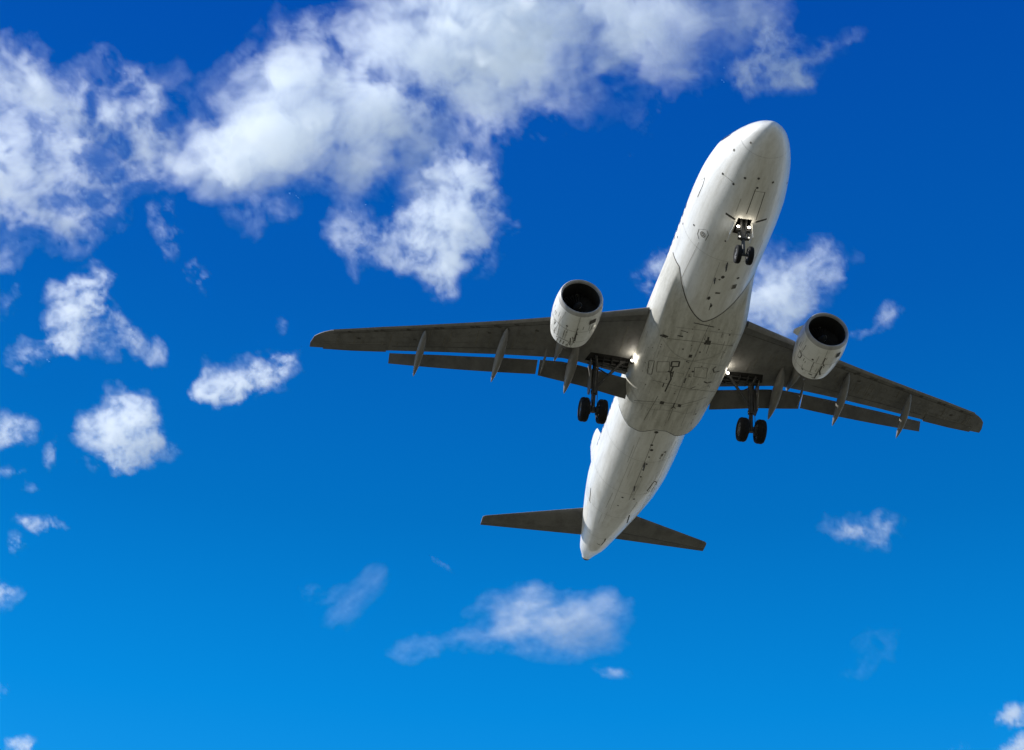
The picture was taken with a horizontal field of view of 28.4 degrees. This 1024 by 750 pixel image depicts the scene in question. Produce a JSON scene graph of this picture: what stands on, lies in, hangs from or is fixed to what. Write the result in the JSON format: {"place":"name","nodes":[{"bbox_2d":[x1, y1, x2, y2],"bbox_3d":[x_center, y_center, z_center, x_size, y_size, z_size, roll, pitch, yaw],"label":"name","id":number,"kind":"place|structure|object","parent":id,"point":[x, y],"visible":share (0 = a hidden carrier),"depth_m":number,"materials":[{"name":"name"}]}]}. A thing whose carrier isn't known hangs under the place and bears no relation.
{"place":"outdoors","nodes":[
{"label":"outdoors","id":0,"kind":"place"},
{"bbox_2d":[0,0,1023,749],"label":"sky","id":1,"kind":"structure","parent":0,"point":[221,529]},
{"bbox_2d":[310,120,982,559],"bbox_3d":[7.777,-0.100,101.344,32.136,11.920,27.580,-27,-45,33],"label":"airliner","id":2,"kind":"object","parent":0,"point":[682,346],"visible":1,"depth_m":95.36,"materials":[{"name":"white paint"}]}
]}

